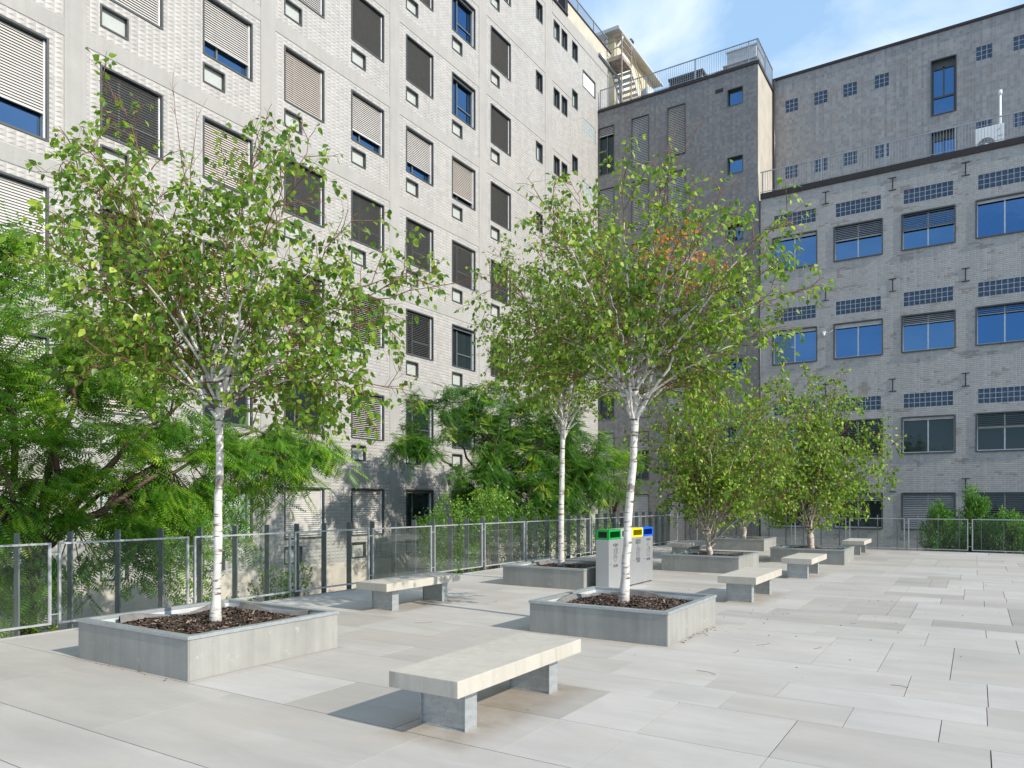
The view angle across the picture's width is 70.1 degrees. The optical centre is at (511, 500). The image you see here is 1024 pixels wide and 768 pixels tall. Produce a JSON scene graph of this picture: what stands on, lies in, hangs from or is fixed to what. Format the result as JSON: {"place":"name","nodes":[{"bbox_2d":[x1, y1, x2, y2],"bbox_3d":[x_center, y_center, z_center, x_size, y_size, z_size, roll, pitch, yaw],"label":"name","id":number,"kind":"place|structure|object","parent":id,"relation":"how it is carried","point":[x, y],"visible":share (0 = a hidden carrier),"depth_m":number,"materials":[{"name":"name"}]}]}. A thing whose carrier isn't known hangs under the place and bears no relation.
{"place":"outdoors","nodes":[
{"label":"outdoors","id":0,"kind":"place"},
{"bbox_2d":[0,0,620,637],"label":"building","id":1,"kind":"structure","parent":0,"point":[450,128],"depth_m":23.50,"materials":[{"name":"brick"}]},
{"bbox_2d":[0,329,48,435],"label":"window","id":2,"kind":"structure","parent":1,"relation":"in","point":[42,339],"depth_m":15.49,"materials":[{"name":"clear glass"}]},
{"bbox_2d":[0,171,48,288],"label":"window","id":3,"kind":"structure","parent":1,"relation":"in","point":[15,191],"depth_m":15.40,"materials":[{"name":"white glass"}]},
{"bbox_2d":[0,14,48,141],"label":"window","id":4,"kind":"structure","parent":1,"relation":"in","point":[24,52],"depth_m":15.45,"materials":[{"name":"grey glass"}]},
{"bbox_2d":[100,3,128,40],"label":"small window","id":5,"kind":"structure","parent":1,"relation":"in","point":[111,20],"depth_m":17.00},
{"bbox_2d":[100,205,162,289],"bbox_3d":[-9.093,-5.950,17.364,0.280,1.621,1.531,0,0,32],"label":"window","id":6,"kind":"structure","parent":1,"relation":"in","point":[108,211],"depth_m":17.23,"materials":[{"name":"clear glass"}]},
{"bbox_2d":[100,65,162,160],"bbox_3d":[-9.093,-9.160,17.364,0.280,1.621,1.531,0,0,32],"label":"window","id":7,"kind":"structure","parent":1,"relation":"in","point":[121,85],"depth_m":17.45,"materials":[{"name":"grey glass"}]},
{"bbox_2d":[111,0,162,29],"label":"window","id":8,"kind":"structure","parent":1,"relation":"in","point":[151,11],"depth_m":17.73,"materials":[{"name":"white glass"}]},
{"bbox_2d":[203,62,224,92],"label":"small window","id":9,"kind":"structure","parent":1,"relation":"in","point":[212,76],"depth_m":19.21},
{"bbox_2d":[203,370,252,427],"bbox_3d":[-7.685,-2.780,19.580,0.280,1.541,1.541,0,0,32],"label":"window","id":10,"kind":"structure","parent":1,"relation":"in","point":[238,420],"depth_m":19.96,"materials":[{"name":"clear glass"}]},
{"bbox_2d":[203,115,252,196],"bbox_3d":[-7.685,-9.160,19.580,0.280,1.621,1.541,0,0,32],"label":"window","id":11,"kind":"structure","parent":1,"relation":"in","point":[209,125],"depth_m":19.51,"materials":[{"name":"beige plastic"}]},
{"bbox_2d":[203,0,252,81],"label":"window","id":12,"kind":"structure","parent":1,"relation":"in","point":[227,35],"depth_m":19.66,"materials":[{"name":"grey glass"}]},
{"bbox_2d":[284,487,324,539],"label":"window","id":13,"kind":"structure","parent":1,"relation":"in","point":[307,521],"depth_m":21.91,"materials":[{"name":"beige plastic"}]},
{"bbox_2d":[284,378,324,434],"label":"window","id":14,"kind":"structure","parent":1,"relation":"in","point":[292,417],"depth_m":21.92,"materials":[{"name":"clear glass"}]},
{"bbox_2d":[284,156,324,227],"bbox_3d":[-6.274,-9.160,21.799,0.280,1.621,1.541,0,0,32],"label":"window","id":15,"kind":"structure","parent":1,"relation":"in","point":[301,190],"depth_m":21.95,"materials":[{"name":"grey glass"}]},
{"bbox_2d":[284,45,324,122],"bbox_3d":[-6.274,-12.370,21.799,0.280,1.621,1.541,0,0,32],"label":"window","id":16,"kind":"structure","parent":1,"relation":"in","point":[304,81],"depth_m":21.87,"materials":[{"name":"beige plastic"}]},
{"bbox_2d":[351,488,383,535],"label":"window","id":17,"kind":"structure","parent":1,"relation":"in","point":[367,504],"depth_m":24.09,"materials":[{"name":"grey glass"}]},
{"bbox_2d":[351,391,383,440],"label":"window","id":18,"kind":"structure","parent":1,"relation":"in","point":[378,408],"depth_m":24.26,"materials":[{"name":"beige plastic"}]},
{"bbox_2d":[351,291,383,347],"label":"window","id":19,"kind":"structure","parent":1,"relation":"in","point":[364,301],"depth_m":24.22,"materials":[{"name":"grey glass"}]},
{"bbox_2d":[351,189,383,251],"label":"window","id":20,"kind":"structure","parent":1,"relation":"in","point":[359,201],"depth_m":24.10,"materials":[{"name":"grey glass"}]},
{"bbox_2d":[351,89,383,157],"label":"window","id":21,"kind":"structure","parent":1,"relation":"in","point":[367,118],"depth_m":24.14,"materials":[{"name":"white glass"}]},
{"bbox_2d":[351,0,383,62],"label":"window","id":22,"kind":"structure","parent":1,"relation":"in","point":[367,22],"depth_m":24.12,"materials":[{"name":"grey glass"}]},
{"bbox_2d":[406,489,433,532],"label":"window","id":23,"kind":"structure","parent":1,"relation":"in","point":[417,500],"depth_m":26.43,"materials":[{"name":"black glass"}]},
{"bbox_2d":[406,308,433,360],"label":"window","id":24,"kind":"structure","parent":1,"relation":"in","point":[420,336],"depth_m":26.48,"materials":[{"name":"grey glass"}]},
{"bbox_2d":[406,217,433,273],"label":"window","id":25,"kind":"structure","parent":1,"relation":"in","point":[426,243],"depth_m":26.43,"materials":[{"name":"grey glass"}]},
{"bbox_2d":[406,125,433,186],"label":"window","id":26,"kind":"structure","parent":1,"relation":"in","point":[419,149],"depth_m":26.43,"materials":[{"name":"white glass"}]},
{"bbox_2d":[406,34,433,98],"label":"window","id":27,"kind":"structure","parent":1,"relation":"in","point":[419,61],"depth_m":26.36,"materials":[{"name":"grey glass"}]},
{"bbox_2d":[452,324,475,371],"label":"window","id":28,"kind":"structure","parent":1,"relation":"in","point":[463,348],"depth_m":28.76,"materials":[{"name":"black glass"}]},
{"bbox_2d":[452,240,475,290],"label":"window","id":29,"kind":"structure","parent":1,"relation":"in","point":[463,256],"depth_m":28.75,"materials":[{"name":"grey glass"}]},
{"bbox_2d":[452,156,475,210],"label":"window","id":30,"kind":"structure","parent":1,"relation":"in","point":[463,176],"depth_m":28.69,"materials":[{"name":"beige glass"}]},
{"bbox_2d":[452,71,475,129],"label":"window","id":31,"kind":"structure","parent":1,"relation":"in","point":[463,95],"depth_m":28.75,"materials":[{"name":"blue glass"}]},
{"bbox_2d":[452,0,475,49],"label":"window","id":32,"kind":"structure","parent":1,"relation":"in","point":[463,13],"depth_m":28.82,"materials":[{"name":"blue glass"}]},
{"bbox_2d":[491,259,510,305],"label":"window","id":33,"kind":"structure","parent":1,"relation":"in","point":[503,290],"depth_m":30.91,"materials":[{"name":"grey glass"}]},
{"bbox_2d":[491,181,510,230],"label":"window","id":34,"kind":"structure","parent":1,"relation":"in","point":[500,198],"depth_m":30.87,"materials":[{"name":"grey glass"}]},
{"bbox_2d":[491,103,510,156],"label":"window","id":35,"kind":"structure","parent":1,"relation":"in","point":[500,122],"depth_m":30.86,"materials":[{"name":"grey glass"}]},
{"bbox_2d":[491,25,510,81],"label":"window","id":36,"kind":"structure","parent":1,"relation":"in","point":[500,47],"depth_m":30.85,"materials":[{"name":"grey glass"}]},
{"bbox_2d":[587,25,662,185],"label":"rooftop house","id":37,"kind":"structure","parent":1,"relation":"on","point":[643,67],"depth_m":42.63,"materials":[{"name":"white paint"}]},
{"bbox_2d":[0,545,1023,767],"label":"terrace","id":38,"kind":"structure","parent":0,"point":[753,702],"depth_m":6.47,"materials":[{"name":"stone"}]},
{"bbox_2d":[77,599,338,681],"bbox_3d":[-3.357,1.483,8.178,1.984,0.430,1.924,0,0,32],"label":"planter","id":39,"kind":"object","parent":38,"relation":"on","point":[189,642],"visible":0.93,"depth_m":7.64,"materials":[{"name":"concrete"}]},
{"bbox_2d":[0,47,483,621],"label":"birch tree","id":40,"kind":"object","parent":39,"relation":"in","point":[178,297],"visible":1,"depth_m":7.71,"materials":[{"name":"green plant"}]},
{"bbox_2d":[0,511,677,635],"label":"glass fence","id":41,"kind":"object","parent":38,"relation":"on","point":[17,627],"visible":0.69,"depth_m":13.07,"materials":[{"name":"glass"}]},
{"bbox_2d":[356,572,460,610],"bbox_3d":[-1.647,1.475,11.919,0.630,0.450,1.870,0,0,32],"label":"bench","id":42,"kind":"object","parent":38,"relation":"on","point":[385,592],"visible":1,"depth_m":11.51,"materials":[{"name":"concrete"}]},
{"bbox_2d":[389,632,580,732],"bbox_3d":[-0.140,1.475,5.996,0.630,0.450,1.870,0,0,32],"label":"bench","id":43,"kind":"object","parent":38,"relation":"on","point":[448,686],"visible":1,"depth_m":5.57,"materials":[{"name":"concrete"}]},
{"bbox_2d":[502,558,595,589],"bbox_3d":[1.099,1.492,15.121,1.854,0.412,1.924,0,0,32],"label":"planter","id":44,"kind":"object","parent":38,"relation":"on","point":[571,574],"visible":0.83,"depth_m":14.39,"materials":[{"name":"concrete"}]},
{"bbox_2d":[467,179,669,565],"bbox_3d":[1.058,-2.662,15.189,3.958,8.144,3.990,0,0,-35],"label":"birch tree","id":45,"kind":"object","parent":44,"relation":"in","point":[568,404],"visible":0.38,"depth_m":15.12,"materials":[{"name":"green plant"}]},
{"bbox_2d":[596,529,620,587],"bbox_3d":[1.846,1.125,13.964,0.280,1.150,0.544,0,0,32],"label":"recycling bin","id":46,"kind":"object","parent":38,"relation":"on","point":[608,557],"visible":0.98,"depth_m":13.78,"materials":[{"name":"grey plastic"}]},
{"bbox_2d":[529,586,716,646],"bbox_3d":[1.520,1.496,9.781,1.894,0.403,1.884,0,0,32],"label":"planter","id":47,"kind":"object","parent":38,"relation":"on","point":[658,618],"visible":0.98,"depth_m":9.19,"materials":[{"name":"concrete"}]},
{"bbox_2d":[454,112,835,601],"bbox_3d":[1.675,-1.951,9.725,4.715,6.748,4.229,0,0,32],"label":"birch tree","id":48,"kind":"object","parent":47,"relation":"in","point":[673,343],"visible":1,"depth_m":9.48,"materials":[{"name":"green plant"}]},
{"bbox_2d":[631,527,642,585],"bbox_3d":[2.436,1.125,14.893,0.280,1.150,0.544,0,0,32],"label":"recycling bin","id":49,"kind":"object","parent":38,"relation":"on","point":[637,554],"visible":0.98,"depth_m":14.84,"materials":[{"name":"grey plastic"}]},
{"bbox_2d":[640,526,652,582],"bbox_3d":[2.732,1.125,15.357,0.280,1.150,0.544,0,0,32],"label":"recycling bin","id":50,"kind":"object","parent":38,"relation":"on","point":[647,553],"visible":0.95,"depth_m":15.32,"materials":[{"name":"grey plastic"}]},
{"bbox_2d":[661,549,758,572],"bbox_3d":[4.947,1.488,18.155,1.894,0.420,1.874,0,0,32],"label":"planter","id":51,"kind":"object","parent":38,"relation":"on","point":[688,560],"visible":0.97,"depth_m":17.51,"materials":[{"name":"concrete"}]},
{"bbox_2d":[619,343,828,554],"bbox_3d":[5.086,-1.350,17.857,4.859,5.541,4.334,0,0,32],"label":"birch tree","id":52,"kind":"object","parent":51,"relation":"in","point":[717,492],"visible":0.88,"depth_m":17.72,"materials":[{"name":"green plant"}]},
{"bbox_2d":[712,536,776,550],"bbox_3d":[8.179,1.491,25.847,1.894,0.413,1.824,0,0,32],"label":"planter","id":53,"kind":"object","parent":38,"relation":"on","point":[751,543],"visible":0.94,"depth_m":25.13,"materials":[{"name":"concrete"}]},
{"bbox_2d":[691,376,841,538],"bbox_3d":[8.765,-1.492,25.480,5.245,5.807,4.425,0,0,32],"label":"birch tree","id":54,"kind":"object","parent":53,"relation":"in","point":[743,531],"visible":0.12,"depth_m":25.51,"materials":[{"name":"green plant"}]},
{"bbox_2d":[718,567,781,602],"bbox_3d":[4.206,1.475,12.832,0.630,0.450,1.870,0,0,32],"label":"bench","id":55,"kind":"object","parent":38,"relation":"on","point":[744,584],"visible":1,"depth_m":12.37,"materials":[{"name":"concrete"}]},
{"bbox_2d":[781,553,826,578],"bbox_3d":[6.662,1.475,16.602,0.630,0.450,1.870,0,0,32],"label":"bench","id":56,"kind":"object","parent":38,"relation":"on","point":[801,565],"visible":1,"depth_m":16.09,"materials":[{"name":"concrete"}]},
{"bbox_2d":[770,544,854,564],"bbox_3d":[8.453,1.489,20.518,1.914,0.419,1.824,0,0,32],"label":"planter","id":57,"kind":"object","parent":38,"relation":"on","point":[840,555],"visible":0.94,"depth_m":19.97,"materials":[{"name":"concrete"}]},
{"bbox_2d":[724,363,906,548],"bbox_3d":[8.393,-1.260,20.462,4.594,5.352,4.508,0,0,32],"label":"birch tree","id":58,"kind":"object","parent":57,"relation":"in","point":[819,470],"visible":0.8,"depth_m":20.19,"materials":[{"name":"green plant"}]},
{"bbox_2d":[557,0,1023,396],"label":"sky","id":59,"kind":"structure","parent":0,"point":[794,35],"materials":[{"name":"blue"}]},
{"bbox_2d":[758,4,1023,551],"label":"building","id":60,"kind":"structure","parent":0,"point":[894,171],"depth_m":31.40,"materials":[{"name":"grey brick"}]},
{"bbox_2d":[772,230,816,269],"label":"window","id":61,"kind":"structure","parent":60,"relation":"in","point":[809,238],"depth_m":33.27,"materials":[{"name":"blue glass"}]},
{"bbox_2d":[772,326,816,365],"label":"window","id":62,"kind":"structure","parent":60,"relation":"in","point":[807,350],"depth_m":33.37,"materials":[{"name":"blue glass"}]},
{"bbox_2d":[774,208,815,228],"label":"glass block window","id":63,"kind":"structure","parent":60,"relation":"in","point":[812,216],"depth_m":33.18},
{"bbox_2d":[774,305,815,321],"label":"glass block window","id":64,"kind":"structure","parent":60,"relation":"in","point":[809,311],"depth_m":33.20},
{"bbox_2d":[833,218,882,261],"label":"window","id":65,"kind":"structure","parent":60,"relation":"in","point":[862,239],"depth_m":31.98,"materials":[{"name":"blue glass"}]},
{"bbox_2d":[833,318,882,359],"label":"window","id":66,"kind":"structure","parent":60,"relation":"in","point":[863,338],"depth_m":31.98,"materials":[{"name":"blue glass"}]},
{"bbox_2d":[833,418,882,455],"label":"window","id":67,"kind":"structure","parent":60,"relation":"in","point":[875,428],"depth_m":31.94,"materials":[{"name":"grey glass"}]},
{"bbox_2d":[833,493,882,529],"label":"window","id":68,"kind":"structure","parent":60,"relation":"in","point":[874,508],"depth_m":31.81,"materials":[{"name":"black glass"}]},
{"bbox_2d":[836,195,880,216],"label":"glass block window","id":69,"kind":"structure","parent":60,"relation":"in","point":[870,203],"depth_m":31.87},
{"bbox_2d":[836,296,880,314],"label":"glass block window","id":70,"kind":"structure","parent":60,"relation":"in","point":[869,303],"depth_m":31.87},
{"bbox_2d":[836,396,880,411],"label":"glass block window","id":71,"kind":"structure","parent":60,"relation":"in","point":[874,402],"depth_m":31.66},
{"bbox_2d":[904,181,952,203],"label":"glass block window","id":72,"kind":"structure","parent":60,"relation":"in","point":[943,189],"depth_m":30.45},
{"bbox_2d":[904,286,952,305],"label":"glass block window","id":73,"kind":"structure","parent":60,"relation":"in","point":[942,294],"depth_m":30.45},
{"bbox_2d":[904,391,952,407],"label":"glass block window","id":74,"kind":"structure","parent":60,"relation":"in","point":[941,398],"depth_m":30.45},
{"bbox_2d":[901,204,955,250],"bbox_3d":[17.401,-11.370,30.521,1.984,1.584,0.295,0,0,32],"label":"window","id":75,"kind":"structure","parent":60,"relation":"in","point":[936,226],"depth_m":30.54,"materials":[{"name":"blue glass"}]},
{"bbox_2d":[901,309,955,352],"bbox_3d":[17.401,-7.055,30.521,1.984,1.594,0.295,0,0,32],"label":"window","id":76,"kind":"structure","parent":60,"relation":"in","point":[928,331],"depth_m":30.55,"materials":[{"name":"blue glass"}]},
{"bbox_2d":[901,414,955,453],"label":"window","id":77,"kind":"structure","parent":60,"relation":"in","point":[930,434],"depth_m":30.54,"materials":[{"name":"grey glass"}]},
{"bbox_2d":[901,492,955,529],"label":"window","id":78,"kind":"structure","parent":60,"relation":"in","point":[913,504],"depth_m":30.69,"materials":[{"name":"grey glass"}]},
{"bbox_2d":[931,54,956,115],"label":"tall window","id":79,"kind":"structure","parent":60,"relation":"in","point":[943,70],"depth_m":32.81,"materials":[{"name":"blue glass"}]},
{"bbox_2d":[931,127,956,155],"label":"tall window","id":80,"kind":"structure","parent":60,"relation":"in","point":[937,137],"depth_m":32.86,"materials":[{"name":"blue glass"}]},
{"bbox_2d":[975,123,1003,145],"bbox_3d":[19.959,-14.940,30.500,1.000,1.320,0.345,0,0,32],"label":"air conditioner","id":81,"kind":"object","parent":60,"relation":"on","point":[979,134],"visible":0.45,"depth_m":30.38,"materials":[{"name":"white paint"}]},
{"bbox_2d":[975,191,1023,238],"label":"window","id":82,"kind":"structure","parent":60,"relation":"in","point":[1002,214],"depth_m":29.24,"materials":[{"name":"blue glass"}]},
{"bbox_2d":[975,301,1023,345],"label":"window","id":83,"kind":"structure","parent":60,"relation":"in","point":[1002,323],"depth_m":29.24,"materials":[{"name":"blue glass"}]},
{"bbox_2d":[975,410,1023,451],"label":"window","id":84,"kind":"structure","parent":60,"relation":"in","point":[994,431],"depth_m":29.24,"materials":[{"name":"grey glass"}]},
{"bbox_2d":[975,492,1023,528],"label":"window","id":85,"kind":"structure","parent":60,"relation":"in","point":[1009,500],"depth_m":29.12,"materials":[{"name":"grey glass"}]},
{"bbox_2d":[978,166,1023,189],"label":"glass block window","id":86,"kind":"structure","parent":60,"relation":"in","point":[1014,175],"depth_m":29.09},
{"bbox_2d":[978,276,1023,296],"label":"glass block window","id":87,"kind":"structure","parent":60,"relation":"in","point":[1009,285],"depth_m":29.09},
{"bbox_2d":[978,386,1023,403],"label":"glass block window","id":88,"kind":"structure","parent":60,"relation":"in","point":[1013,393],"depth_m":29.09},
{"bbox_2d":[939,579,1018,767],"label":"terrace base","id":89,"kind":"object","parent":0,"point":[987,699],"depth_m":6.15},
{"bbox_2d":[0,544,1012,639],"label":"terrace kerb","id":90,"kind":"structure","parent":89,"relation":"on","point":[355,588],"depth_m":13.03,"materials":[{"name":"concrete"}]},
{"bbox_2d":[689,513,1023,552],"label":"glass fence","id":91,"kind":"object","parent":90,"relation":"on","point":[959,519],"visible":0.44,"depth_m":25.27,"materials":[{"name":"metal"}]},
{"bbox_3d":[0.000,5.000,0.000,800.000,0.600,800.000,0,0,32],"label":"ground","id":92,"kind":"structure","parent":0,"visible":0},
{"bbox_2d":[598,38,792,545],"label":"building","id":93,"kind":"structure","parent":92,"relation":"on","point":[737,127],"depth_m":35.98,"materials":[{"name":"grey brick"}]},
{"bbox_2d":[598,124,613,175],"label":"french window","id":94,"kind":"structure","parent":93,"relation":"in","point":[605,135],"depth_m":38.51,"materials":[{"name":"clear glass"}]},
{"bbox_2d":[598,186,613,237],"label":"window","id":95,"kind":"structure","parent":93,"relation":"in","point":[609,192],"depth_m":38.40,"materials":[{"name":"grey metal"}]},
{"bbox_2d":[602,33,642,100],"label":"steel staircase","id":96,"kind":"structure","parent":93,"relation":"on","point":[619,63],"depth_m":39.95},
{"bbox_2d":[631,114,648,167],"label":"french window","id":97,"kind":"structure","parent":93,"relation":"in","point":[639,125],"depth_m":37.40,"materials":[{"name":"grey metal"}]},
{"bbox_2d":[631,178,648,230],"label":"french window","id":98,"kind":"structure","parent":93,"relation":"in","point":[644,189],"depth_m":37.40,"materials":[{"name":"grey glass"}]},
{"bbox_2d":[632,494,648,526],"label":"french window","id":99,"kind":"structure","parent":93,"relation":"in","point":[640,505],"depth_m":37.32,"materials":[{"name":"grey glass"}]},
{"bbox_2d":[667,103,685,157],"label":"french window","id":100,"kind":"structure","parent":93,"relation":"in","point":[677,112],"depth_m":36.35,"materials":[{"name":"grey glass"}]},
{"bbox_2d":[667,168,685,222],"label":"french window","id":101,"kind":"structure","parent":93,"relation":"in","point":[680,184],"depth_m":36.33,"materials":[{"name":"grey metal"}]},
{"bbox_2d":[667,494,685,541],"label":"french window","id":102,"kind":"structure","parent":93,"relation":"in","point":[681,522],"depth_m":36.31,"materials":[{"name":"grey metal"}]},
{"bbox_2d":[722,42,760,69],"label":"roof unit","id":103,"kind":"structure","parent":93,"relation":"on","point":[737,57],"depth_m":35.77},
{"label":"garden bed soil","id":104,"kind":"structure","parent":0,"visible":0},
{"bbox_2d":[918,497,973,551],"bbox_3d":[15.485,1.579,26.064,1.883,3.467,1.517,0,0,32],"label":"bush","id":105,"kind":"object","parent":104,"relation":"on","point":[946,537],"visible":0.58,"depth_m":25.93,"materials":[{"name":"green plant"}]},
{"bbox_2d":[954,483,999,552],"bbox_3d":[16.405,1.317,25.724,1.550,4.018,1.463,0,0,32],"label":"bush","id":106,"kind":"object","parent":104,"relation":"on","point":[971,503],"visible":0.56,"depth_m":25.55,"materials":[{"name":"green plant"}]},
{"bbox_2d":[982,504,1023,553],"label":"bush","id":107,"kind":"object","parent":104,"relation":"on","point":[1013,531],"visible":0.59,"depth_m":24.81,"materials":[{"name":"green plant"}]},
{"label":"garden bed soil","id":108,"kind":"structure","parent":0,"visible":0},
{"bbox_2d":[0,554,313,637],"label":"shrub","id":109,"kind":"object","parent":108,"relation":"on","point":[207,599],"visible":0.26,"depth_m":14.09,"materials":[{"name":"green plant"}]},
{"bbox_2d":[0,201,369,637],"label":"locust tree","id":110,"kind":"object","parent":108,"relation":"on","point":[144,507],"visible":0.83,"depth_m":11.09,"materials":[{"name":"green plant"}]},
{"bbox_2d":[408,482,544,573],"bbox_3d":[-1.013,1.360,20.301,2.303,3.791,5.584,0,0,32],"label":"shrub","id":111,"kind":"object","parent":108,"relation":"on","point":[474,545],"visible":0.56,"depth_m":19.84,"materials":[{"name":"green plant"}]},
{"bbox_2d":[377,379,623,568],"bbox_3d":[0.129,-0.362,23.705,9.914,7.244,3.834,0,0,-44],"label":"locust tree","id":112,"kind":"object","parent":108,"relation":"on","point":[498,454],"visible":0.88,"depth_m":22.77,"materials":[{"name":"green plant"}]},
{"bbox_2d":[527,507,619,559],"bbox_3d":[2.293,1.707,24.628,1.578,3.098,6.302,0,0,32],"label":"shrub","id":113,"kind":"object","parent":108,"relation":"on","point":[553,539],"visible":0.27,"depth_m":23.48,"materials":[{"name":"green plant"}]},
{"bbox_2d":[588,437,652,521],"bbox_3d":[4.104,0.350,28.557,2.597,5.801,3.677,0,0,32],"label":"locust tree","id":114,"kind":"object","parent":108,"relation":"on","point":[623,463],"visible":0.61,"depth_m":28.34,"materials":[{"name":"green plant"}]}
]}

